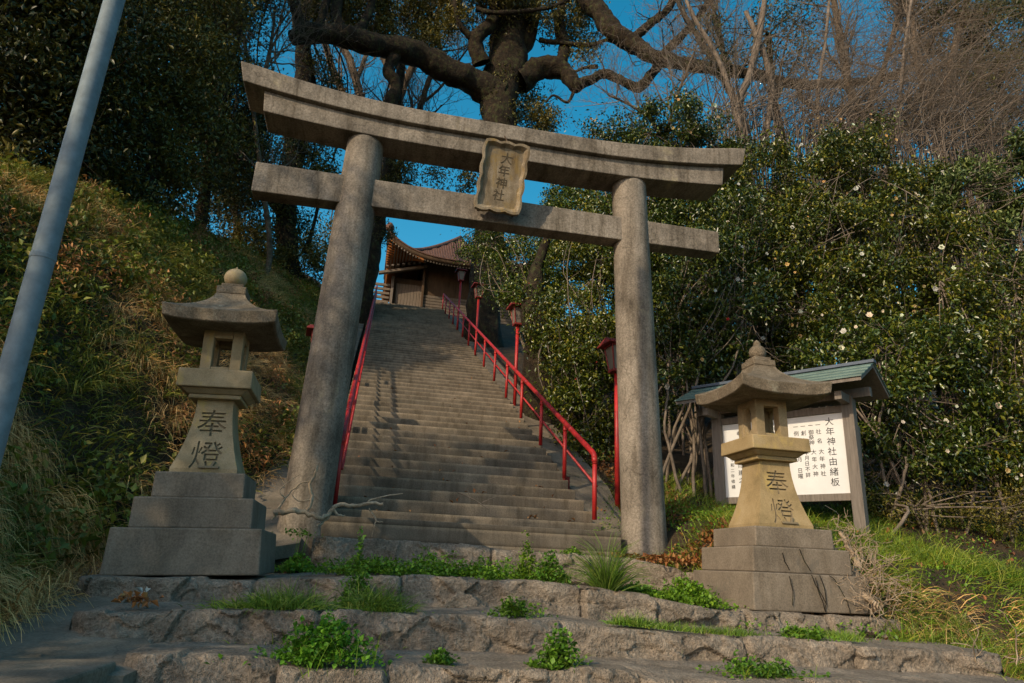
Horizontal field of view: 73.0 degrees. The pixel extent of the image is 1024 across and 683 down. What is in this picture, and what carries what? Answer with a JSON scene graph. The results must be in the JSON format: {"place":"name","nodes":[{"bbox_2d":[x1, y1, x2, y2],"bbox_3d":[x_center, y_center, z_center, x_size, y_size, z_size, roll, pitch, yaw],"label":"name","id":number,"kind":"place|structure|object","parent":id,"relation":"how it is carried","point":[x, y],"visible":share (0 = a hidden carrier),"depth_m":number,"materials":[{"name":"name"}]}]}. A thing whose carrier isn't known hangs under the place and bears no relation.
{"place":"outdoors","nodes":[
{"label":"outdoors","id":0,"kind":"place"},
{"bbox_2d":[0,658,115,682],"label":"pavement","id":1,"kind":"structure","parent":0,"point":[29,670],"depth_m":2.92,"materials":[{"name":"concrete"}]},
{"bbox_2d":[0,0,125,466],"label":"utility pole","id":2,"kind":"object","parent":1,"relation":"on","point":[22,332],"visible":1,"depth_m":3.51,"materials":[{"name":"metal"}]},
{"bbox_2d":[0,323,363,682],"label":"path","id":3,"kind":"structure","parent":0,"point":[56,639],"depth_m":3.77,"materials":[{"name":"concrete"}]},
{"bbox_2d":[204,610,401,677],"bbox_3d":[-0.972,1.600,3.393,0.776,0.527,0.665,-3,-19,17],"label":"weed clump","id":4,"kind":"object","parent":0,"point":[316,649],"visible":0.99,"depth_m":3.39,"materials":[{"name":"green plant"}]},
{"bbox_2d":[374,222,529,324],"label":"shrine building","id":5,"kind":"structure","parent":0,"point":[427,277],"depth_m":38.09,"materials":[{"name":"brown wood"}]},
{"bbox_2d":[394,283,421,306],"bbox_3d":[-5.709,-1.608,37.717,1.470,3.200,0.040,6,-18,-11],"label":"plank door","id":6,"kind":"structure","parent":5,"relation":"in","point":[403,288],"depth_m":38.00,"materials":[{"name":"brown wood"}]},
{"bbox_2d":[0,161,1023,677],"bbox_3d":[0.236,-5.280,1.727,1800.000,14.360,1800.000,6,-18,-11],"label":"ground","id":7,"kind":"structure","parent":0,"point":[508,353],"depth_m":7.71,"materials":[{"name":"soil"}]},
{"bbox_2d":[0,119,54,177],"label":"bush","id":8,"kind":"object","parent":7,"relation":"on","point":[8,146],"visible":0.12,"depth_m":10.58,"materials":[{"name":"green plant"}]},
{"bbox_2d":[0,397,113,645],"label":"long dry grass","id":9,"kind":"structure","parent":7,"relation":"on","point":[41,592],"depth_m":5.15,"materials":[{"name":"green plant"}]},
{"bbox_2d":[2,124,132,206],"bbox_3d":[-8.024,-2.793,12.315,2.357,1.769,2.228,6,-18,-11],"label":"bush","id":10,"kind":"object","parent":7,"relation":"on","point":[55,161],"visible":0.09,"depth_m":12.08,"materials":[{"name":"green plant"}]},
{"bbox_2d":[79,151,172,224],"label":"bush","id":11,"kind":"object","parent":7,"relation":"on","point":[125,190],"visible":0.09,"depth_m":13.62,"materials":[{"name":"green plant"}]},
{"bbox_2d":[0,0,265,219],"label":"evergreen tree","id":12,"kind":"object","parent":7,"relation":"on","point":[33,101],"visible":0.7,"depth_m":12.43,"materials":[{"name":"green plant"}]},
{"bbox_2d":[9,0,278,251],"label":"evergreen tree","id":13,"kind":"object","parent":7,"relation":"on","point":[203,47],"visible":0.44,"depth_m":16.43,"materials":[{"name":"green plant"}]},
{"bbox_2d":[0,174,308,478],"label":"dead bracken","id":14,"kind":"object","parent":7,"relation":"on","point":[77,267],"visible":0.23,"depth_m":8.69,"materials":[{"name":"brown plant"}]},
{"bbox_2d":[0,153,317,639],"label":"hill tufts","id":15,"kind":"object","parent":7,"relation":"on","point":[105,375],"visible":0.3,"depth_m":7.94,"materials":[{"name":"green plant"}]},
{"bbox_2d":[0,171,318,579],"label":"bracken","id":16,"kind":"object","parent":7,"relation":"on","point":[87,302],"visible":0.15,"depth_m":8.60,"materials":[{"name":"green plant"}]},
{"bbox_2d":[0,152,319,577],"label":"brambles","id":17,"kind":"object","parent":7,"relation":"on","point":[162,221],"visible":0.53,"depth_m":8.95,"materials":[{"name":"green plant"}]},
{"bbox_2d":[0,173,319,608],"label":"dry hill grass","id":18,"kind":"structure","parent":7,"relation":"on","point":[222,351],"depth_m":8.98,"materials":[{"name":"plant"}]},
{"bbox_2d":[0,161,320,581],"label":"hill weeds","id":19,"kind":"object","parent":7,"relation":"on","point":[99,453],"visible":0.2,"depth_m":7.61,"materials":[{"name":"green plant"}]},
{"bbox_2d":[157,193,232,243],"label":"bush","id":20,"kind":"object","parent":7,"relation":"on","point":[217,226],"visible":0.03,"depth_m":17.44,"materials":[{"name":"green plant"}]},
{"bbox_2d":[137,0,311,237],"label":"evergreen tree","id":21,"kind":"object","parent":7,"relation":"on","point":[225,189],"visible":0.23,"depth_m":20.94,"materials":[{"name":"green plant"}]},
{"bbox_2d":[182,124,280,252],"bbox_3d":[-9.688,-5.544,24.104,3.544,6.291,3.212,-6,-20,24],"label":"tall tree","id":22,"kind":"object","parent":7,"relation":"on","point":[236,211],"visible":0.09,"depth_m":23.79,"materials":[{"name":"green plant"}]},
{"bbox_2d":[206,208,298,271],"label":"bush","id":23,"kind":"object","parent":7,"relation":"on","point":[251,234],"visible":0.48,"depth_m":22.62,"materials":[{"name":"green plant"}]},
{"bbox_2d":[210,0,357,282],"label":"tall tree","id":24,"kind":"object","parent":7,"relation":"on","point":[286,219],"visible":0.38,"depth_m":25.68,"materials":[{"name":"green plant"}]},
{"bbox_2d":[216,0,369,278],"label":"bare tree","id":25,"kind":"object","parent":7,"relation":"on","point":[268,61],"visible":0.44,"depth_m":21.42,"materials":[{"name":"brown plant"}]},
{"bbox_2d":[273,237,326,289],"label":"bush","id":26,"kind":"object","parent":7,"relation":"on","point":[312,256],"visible":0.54,"depth_m":24.73,"materials":[{"name":"green plant"}]},
{"bbox_2d":[306,324,313,339],"bbox_3d":[-3.000,0.702,10.471,0.450,1.989,0.450,8,-19,-16],"label":"lantern post","id":27,"kind":"object","parent":7,"relation":"on","point":[309,330],"visible":0.17,"depth_m":10.61,"materials":[{"name":"red metal"}]},
{"bbox_2d":[298,209,333,277],"bbox_3d":[-7.952,-4.245,28.601,3.698,5.892,2.722,6,-18,-11],"label":"sapling","id":28,"kind":"object","parent":7,"relation":"on","point":[322,245],"visible":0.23,"depth_m":28.42,"materials":[{"name":"green plant"}]},
{"bbox_2d":[272,2,395,150],"bbox_3d":[-7.891,-10.520,30.031,6.149,18.800,7.358,6,-18,-11],"label":"bare tree","id":29,"kind":"object","parent":7,"relation":"on","point":[340,68],"visible":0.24,"depth_m":30.92,"materials":[{"name":"brown plant"}]},
{"bbox_2d":[281,0,448,105],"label":"bare tree","id":30,"kind":"object","parent":7,"relation":"on","point":[346,54],"visible":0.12,"depth_m":32.20,"materials":[{"name":"brown plant"}]},
{"bbox_2d":[359,63,418,331],"bbox_3d":[-4.690,-6.484,26.749,1.670,13.224,1.934,-6,-20,24],"label":"ivy tree","id":31,"kind":"object","parent":7,"relation":"on","point":[380,231],"visible":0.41,"depth_m":25.66,"materials":[{"name":"green plant"}]},
{"bbox_2d":[343,0,468,229],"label":"bare tree","id":32,"kind":"object","parent":7,"relation":"on","point":[410,68],"visible":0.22,"depth_m":30.04,"materials":[{"name":"brown plant"}]},
{"bbox_2d":[374,0,488,224],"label":"bare tree","id":33,"kind":"object","parent":7,"relation":"on","point":[427,85],"visible":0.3,"depth_m":29.51,"materials":[{"name":"brown plant"}]},
{"bbox_2d":[455,268,467,327],"bbox_3d":[-2.058,-1.644,27.108,0.450,2.639,0.450,8,-19,-16],"label":"lantern post","id":34,"kind":"object","parent":7,"relation":"on","point":[461,273],"visible":0.94,"depth_m":27.30,"materials":[{"name":"red metal"}]},
{"bbox_2d":[321,302,620,557],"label":"stairs","id":35,"kind":"structure","parent":7,"relation":"on","point":[423,351],"depth_m":10.17,"materials":[{"name":"stone"}]},
{"bbox_2d":[333,285,377,503],"bbox_3d":[-4.090,-0.370,19.756,0.092,11.440,21.939,6,-18,-11],"label":"handrail","id":36,"kind":"object","parent":35,"relation":"on","point":[351,404],"visible":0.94,"depth_m":10.26,"materials":[{"name":"red metal"}]},
{"bbox_2d":[457,485,499,508],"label":"fallen twig","id":37,"kind":"object","parent":35,"relation":"on","point":[474,499],"visible":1,"depth_m":8.02,"materials":[{"name":"brown wood"}]},
{"bbox_2d":[442,293,597,519],"bbox_3d":[-1.089,-0.044,20.342,0.092,11.440,21.939,6,-18,-11],"label":"handrail","id":38,"kind":"object","parent":35,"relation":"on","point":[576,435],"visible":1,"depth_m":11.49,"materials":[{"name":"red metal"}]},
{"bbox_2d":[563,475,569,488],"bbox_3d":[0.776,2.044,9.903,0.116,0.235,0.113,6,-18,-11],"label":"short post","id":39,"kind":"object","parent":35,"relation":"on","point":[567,478],"visible":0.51,"depth_m":9.88,"materials":[{"name":"grey"}]},
{"bbox_2d":[471,282,487,351],"bbox_3d":[-1.107,-0.725,22.096,0.450,2.489,0.450,8,-19,-16],"label":"lantern post","id":40,"kind":"object","parent":7,"relation":"on","point":[475,285],"visible":0.69,"depth_m":22.25,"materials":[{"name":"red metal"}]},
{"bbox_2d":[76,572,904,638],"bbox_3d":[-0.053,2.469,6.305,6.420,0.624,2.617,6,-18,-11],"label":"stone step","id":41,"kind":"object","parent":7,"relation":"on","point":[557,598],"visible":0.46,"depth_m":5.25,"materials":[{"name":"grey stone"}]},
{"bbox_2d":[100,267,286,575],"bbox_3d":[-2.438,0.571,5.735,1.049,2.577,1.039,4,-18,-12],"label":"stone lantern","id":42,"kind":"object","parent":41,"relation":"on","point":[200,511],"visible":1,"depth_m":5.33,"materials":[{"name":"stone"}]},
{"bbox_2d":[274,527,322,572],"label":"weed clump","id":43,"kind":"object","parent":41,"relation":"on","point":[288,564],"visible":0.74,"depth_m":6.58,"materials":[{"name":"green plant"}]},
{"bbox_2d":[282,545,720,609],"bbox_3d":[0.288,2.029,5.914,4.324,0.444,1.290,7,-19,-14],"label":"clover strip","id":44,"kind":"object","parent":41,"relation":"on","point":[476,570],"visible":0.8,"depth_m":5.56,"materials":[{"name":"green plant"}]},
{"bbox_2d":[503,530,547,578],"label":"weed clump","id":45,"kind":"object","parent":41,"relation":"on","point":[523,565],"visible":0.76,"depth_m":5.67,"materials":[{"name":"green plant"}]},
{"bbox_2d":[518,548,579,587],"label":"weed clump","id":46,"kind":"object","parent":41,"relation":"on","point":[556,572],"visible":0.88,"depth_m":5.57,"materials":[{"name":"green plant"}]},
{"bbox_2d":[550,529,671,591],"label":"grass tuft","id":47,"kind":"object","parent":41,"relation":"on","point":[610,577],"visible":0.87,"depth_m":5.58,"materials":[{"name":"green plant"}]},
{"bbox_2d":[619,580,663,598],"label":"weed clump","id":48,"kind":"object","parent":41,"relation":"on","point":[649,589],"visible":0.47,"depth_m":5.70,"materials":[{"name":"green plant"}]},
{"bbox_2d":[643,572,748,610],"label":"weed clump","id":49,"kind":"object","parent":41,"relation":"on","point":[689,592],"visible":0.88,"depth_m":5.67,"materials":[{"name":"green plant"}]},
{"bbox_2d":[693,340,873,614],"bbox_3d":[2.475,1.210,6.702,1.129,2.575,1.118,6,-18,-11],"label":"stone lantern","id":50,"kind":"object","parent":41,"relation":"on","point":[743,562],"visible":0.98,"depth_m":6.39,"materials":[{"name":"stone"}]},
{"bbox_2d":[782,549,869,614],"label":"dry creeper","id":51,"kind":"object","parent":50,"relation":"attached to","point":[818,588],"visible":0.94,"depth_m":5.84,"materials":[{"name":"brown plant"}]},
{"bbox_2d":[241,61,745,561],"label":"torii gate","id":52,"kind":"structure","parent":7,"relation":"on","point":[357,195],"depth_m":8.73,"materials":[{"name":"stone"}]},
{"bbox_2d":[310,536,692,591],"bbox_3d":[0.134,2.535,7.418,4.615,0.645,1.249,3,-18,-2],"label":"stone step","id":53,"kind":"object","parent":7,"relation":"on","point":[327,547],"visible":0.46,"depth_m":7.11,"materials":[{"name":"grey stone"}]},
{"bbox_2d":[559,546,585,554],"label":"weed clump","id":54,"kind":"object","parent":53,"relation":"on","point":[572,550],"visible":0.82,"depth_m":7.42,"materials":[{"name":"green plant"}]},
{"bbox_2d":[506,302,521,405],"bbox_3d":[0.100,0.316,15.171,0.450,2.489,0.450,8,-19,-16],"label":"lantern post","id":55,"kind":"object","parent":7,"relation":"on","point":[513,308],"visible":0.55,"depth_m":15.30,"materials":[{"name":"red metal"}]},
{"bbox_2d":[440,184,611,348],"bbox_3d":[1.027,-1.978,19.145,5.560,7.639,7.011,11,-20,-25],"label":"camellia bush","id":56,"kind":"object","parent":7,"relation":"on","point":[504,254],"visible":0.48,"depth_m":18.50,"materials":[{"name":"green plant"}]},
{"bbox_2d":[447,314,620,531],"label":"stair ramp","id":57,"kind":"structure","parent":7,"relation":"on","point":[581,485],"depth_m":11.23,"materials":[{"name":"grey stone"}]},
{"bbox_2d":[69,601,1003,676],"bbox_3d":[0.376,2.230,4.973,6.100,0.566,1.621,6,-18,-11],"label":"stone step","id":58,"kind":"object","parent":7,"relation":"on","point":[477,629],"visible":0.49,"depth_m":4.26,"materials":[{"name":"grey stone"}]},
{"bbox_2d":[111,587,163,607],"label":"withered leaves","id":59,"kind":"object","parent":58,"relation":"on","point":[137,597],"visible":1,"depth_m":4.07,"materials":[{"name":"brown plant"}]},
{"bbox_2d":[178,568,340,646],"bbox_3d":[-1.441,1.599,4.160,1.143,0.462,0.632,6,-18,-11],"label":"grass tuft","id":60,"kind":"object","parent":58,"relation":"on","point":[289,601],"visible":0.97,"depth_m":4.12,"materials":[{"name":"green plant"}]},
{"bbox_2d":[331,526,395,603],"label":"weed clump","id":61,"kind":"object","parent":58,"relation":"on","point":[357,580],"visible":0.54,"depth_m":4.62,"materials":[{"name":"green plant"}]},
{"bbox_2d":[324,575,443,648],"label":"grass tuft","id":62,"kind":"object","parent":58,"relation":"on","point":[370,602],"visible":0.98,"depth_m":4.26,"materials":[{"name":"green plant"}]},
{"bbox_2d":[482,592,558,618],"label":"weed clump","id":63,"kind":"object","parent":58,"relation":"on","point":[510,609],"visible":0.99,"depth_m":4.47,"materials":[{"name":"green plant"}]},
{"bbox_2d":[601,609,658,628],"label":"grass tuft","id":64,"kind":"object","parent":58,"relation":"on","point":[614,621],"visible":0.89,"depth_m":4.59,"materials":[{"name":"green plant"}]},
{"bbox_2d":[601,615,881,656],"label":"grass","id":65,"kind":"structure","parent":58,"relation":"on","point":[844,636],"depth_m":4.70,"materials":[{"name":"green plant"}]},
{"bbox_2d":[769,620,839,640],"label":"weed clump","id":66,"kind":"object","parent":58,"relation":"on","point":[795,631],"visible":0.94,"depth_m":4.78,"materials":[{"name":"green plant"}]},
{"bbox_2d":[520,238,582,428],"bbox_3d":[0.919,0.147,14.702,1.608,6.317,1.138,-8,-21,30],"label":"old trunk","id":67,"kind":"object","parent":7,"relation":"on","point":[535,270],"visible":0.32,"depth_m":14.41,"materials":[{"name":"brown plant"}]},
{"bbox_2d":[123,641,1023,682],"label":"stone step","id":68,"kind":"object","parent":7,"relation":"on","point":[170,662],"visible":0.53,"depth_m":3.55,"materials":[{"name":"grey stone"}]},
{"bbox_2d":[421,647,460,666],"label":"weed clump","id":69,"kind":"object","parent":68,"relation":"on","point":[437,657],"visible":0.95,"depth_m":3.61,"materials":[{"name":"green plant"}]},
{"bbox_2d":[523,622,592,672],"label":"weed plant","id":70,"kind":"object","parent":68,"relation":"on","point":[552,660],"visible":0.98,"depth_m":3.64,"materials":[{"name":"green plant"}]},
{"bbox_2d":[695,648,830,680],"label":"weed clump","id":71,"kind":"object","parent":68,"relation":"on","point":[767,670],"visible":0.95,"depth_m":3.91,"materials":[{"name":"green plant"}]},
{"bbox_2d":[511,189,658,465],"bbox_3d":[1.586,-0.107,14.248,3.037,7.470,4.285,-3,-19,17],"label":"camellia bush","id":72,"kind":"object","parent":7,"relation":"on","point":[573,349],"visible":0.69,"depth_m":13.17,"materials":[{"name":"green plant"}]},
{"bbox_2d":[281,0,931,347],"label":"great tree","id":73,"kind":"object","parent":7,"relation":"on","point":[502,80],"visible":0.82,"depth_m":27.46,"materials":[{"name":"brown plant"}]},
{"bbox_2d":[597,337,619,509],"bbox_3d":[1.539,1.179,10.127,0.450,2.575,0.450,8,-19,-16],"label":"lantern post","id":74,"kind":"object","parent":7,"relation":"on","point":[607,345],"visible":0.58,"depth_m":10.23,"materials":[{"name":"red metal"}]},
{"bbox_2d":[271,358,1023,675],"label":"fallen leaves","id":75,"kind":"object","parent":7,"relation":"on","point":[663,558],"depth_m":7.56,"materials":[{"name":"brown plant"}]},
{"bbox_2d":[563,192,736,413],"bbox_3d":[3.692,-1.026,17.229,5.666,7.183,5.309,6,-18,-11],"label":"evergreen tree","id":76,"kind":"object","parent":7,"relation":"on","point":[664,388],"visible":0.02,"depth_m":16.46,"materials":[{"name":"green plant"}]},
{"bbox_2d":[560,0,745,388],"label":"bare tree","id":77,"kind":"object","parent":7,"relation":"on","point":[625,100],"visible":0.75,"depth_m":23.04,"materials":[{"name":"brown plant"}]},
{"bbox_2d":[564,69,767,455],"bbox_3d":[3.238,-1.964,14.548,4.307,9.070,2.994,-2,-19,12],"label":"camellia bush","id":78,"kind":"object","parent":7,"relation":"on","point":[692,132],"visible":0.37,"depth_m":15.10,"materials":[{"name":"green plant"}]},
{"bbox_2d":[626,0,798,171],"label":"bare tree","id":79,"kind":"object","parent":7,"relation":"on","point":[683,7],"visible":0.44,"depth_m":26.97,"materials":[{"name":"brown plant"}]},
{"bbox_2d":[651,172,816,496],"bbox_3d":[3.297,-0.240,11.494,3.001,5.856,2.908,6,-18,-11],"label":"camellia bush","id":80,"kind":"object","parent":7,"relation":"on","point":[716,343],"visible":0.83,"depth_m":11.26,"materials":[{"name":"green plant"}]},
{"bbox_2d":[682,0,838,184],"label":"bare tree","id":81,"kind":"object","parent":7,"relation":"on","point":[787,13],"visible":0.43,"depth_m":25.84,"materials":[{"name":"plant"}]},
{"bbox_2d":[675,359,889,533],"bbox_3d":[3.748,1.584,9.583,2.634,2.337,1.214,-14,-24,41],"label":"notice board","id":82,"kind":"object","parent":7,"relation":"on","point":[828,467],"visible":0.62,"depth_m":9.26,"materials":[{"name":"white wood"}]},
{"bbox_2d":[587,0,1018,410],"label":"bare shrub","id":83,"kind":"object","parent":7,"relation":"on","point":[737,107],"visible":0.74,"depth_m":17.75,"materials":[{"name":"brown plant"}]},
{"bbox_2d":[699,173,910,362],"bbox_3d":[7.346,-1.254,18.037,7.397,7.603,5.004,6,-18,-11],"label":"evergreen tree","id":84,"kind":"object","parent":7,"relation":"on","point":[815,264],"visible":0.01,"depth_m":17.31,"materials":[{"name":"green plant"}]},
{"bbox_2d":[597,489,1023,650],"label":"ground cover","id":85,"kind":"object","parent":7,"relation":"on","point":[869,628],"visible":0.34,"depth_m":7.83,"materials":[{"name":"green plant"}]},
{"bbox_2d":[715,108,974,408],"bbox_3d":[6.551,-1.305,13.290,6.673,8.558,3.878,6,-18,-11],"label":"camellia bush","id":86,"kind":"object","parent":7,"relation":"on","point":[870,270],"visible":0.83,"depth_m":12.71,"materials":[{"name":"green plant"}]},
{"bbox_2d":[756,0,967,129],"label":"bare tree","id":87,"kind":"object","parent":7,"relation":"on","point":[824,6],"visible":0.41,"depth_m":25.52,"materials":[{"name":"brown plant"}]},
{"bbox_2d":[791,78,963,176],"bbox_3d":[14.373,-4.224,26.429,8.607,14.319,4.810,6,-18,-11],"label":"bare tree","id":88,"kind":"object","parent":7,"relation":"on","point":[859,111],"visible":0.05,"depth_m":27.37,"materials":[{"name":"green plant"}]},
{"bbox_2d":[750,0,1023,464],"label":"bare shrub","id":89,"kind":"object","parent":7,"relation":"on","point":[854,119],"visible":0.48,"depth_m":17.43,"materials":[{"name":"brown plant"}]},
{"bbox_2d":[773,293,1023,533],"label":"camellia bush","id":90,"kind":"object","parent":7,"relation":"on","point":[917,369],"visible":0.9,"depth_m":10.15,"materials":[{"name":"green plant"}]},
{"bbox_2d":[803,0,1023,450],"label":"bare shrub","id":91,"kind":"object","parent":7,"relation":"on","point":[967,115],"visible":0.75,"depth_m":16.88,"materials":[{"name":"brown plant"}]},
{"bbox_2d":[809,509,1023,680],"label":"tall grass","id":92,"kind":"structure","parent":7,"relation":"on","point":[914,549],"depth_m":6.34,"materials":[{"name":"green plant"}]},
{"bbox_2d":[814,505,1023,665],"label":"dead shrub","id":93,"kind":"object","parent":7,"relation":"on","point":[858,572],"visible":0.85,"depth_m":5.91,"materials":[{"name":"beige plant"}]},
{"bbox_2d":[814,0,1023,163],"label":"bare tree","id":94,"kind":"object","parent":7,"relation":"on","point":[905,12],"visible":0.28,"depth_m":24.87,"materials":[{"name":"brown plant"}]},
{"bbox_2d":[842,458,1023,544],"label":"undergrowth bush","id":95,"kind":"object","parent":7,"relation":"on","point":[969,507],"visible":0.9,"depth_m":9.47,"materials":[{"name":"brown plant"}]},
{"bbox_2d":[864,563,1023,679],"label":"dry grass","id":96,"kind":"structure","parent":7,"relation":"on","point":[948,608],"depth_m":6.09,"materials":[{"name":"green plant"}]},
{"bbox_2d":[864,174,1023,407],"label":"evergreen tree","id":97,"kind":"object","parent":7,"relation":"on","point":[907,232],"visible":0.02,"depth_m":17.29,"materials":[{"name":"green plant"}]},
{"bbox_2d":[874,0,1023,385],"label":"bare tree","id":98,"kind":"object","parent":7,"relation":"on","point":[1014,7],"visible":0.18,"depth_m":26.42,"materials":[{"name":"plant"}]},
{"bbox_2d":[894,193,1023,541],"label":"camellia bush","id":99,"kind":"object","parent":7,"relation":"on","point":[981,304],"visible":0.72,"depth_m":11.18,"materials":[{"name":"green plant"}]},
{"bbox_2d":[920,126,1023,509],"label":"broadleaf shrub","id":100,"kind":"object","parent":7,"relation":"on","point":[1008,208],"visible":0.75,"depth_m":12.77,"materials":[{"name":"green plant"}]},
{"bbox_2d":[0,0,1023,364],"label":"sky","id":101,"kind":"structure","parent":0,"point":[416,234],"materials":[{"name":"blue"}]},
{"bbox_2d":[568,468,1023,679],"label":"grass","id":102,"kind":"structure","parent":0,"point":[725,515],"depth_m":8.41,"materials":[{"name":"green plant"}]}
]}

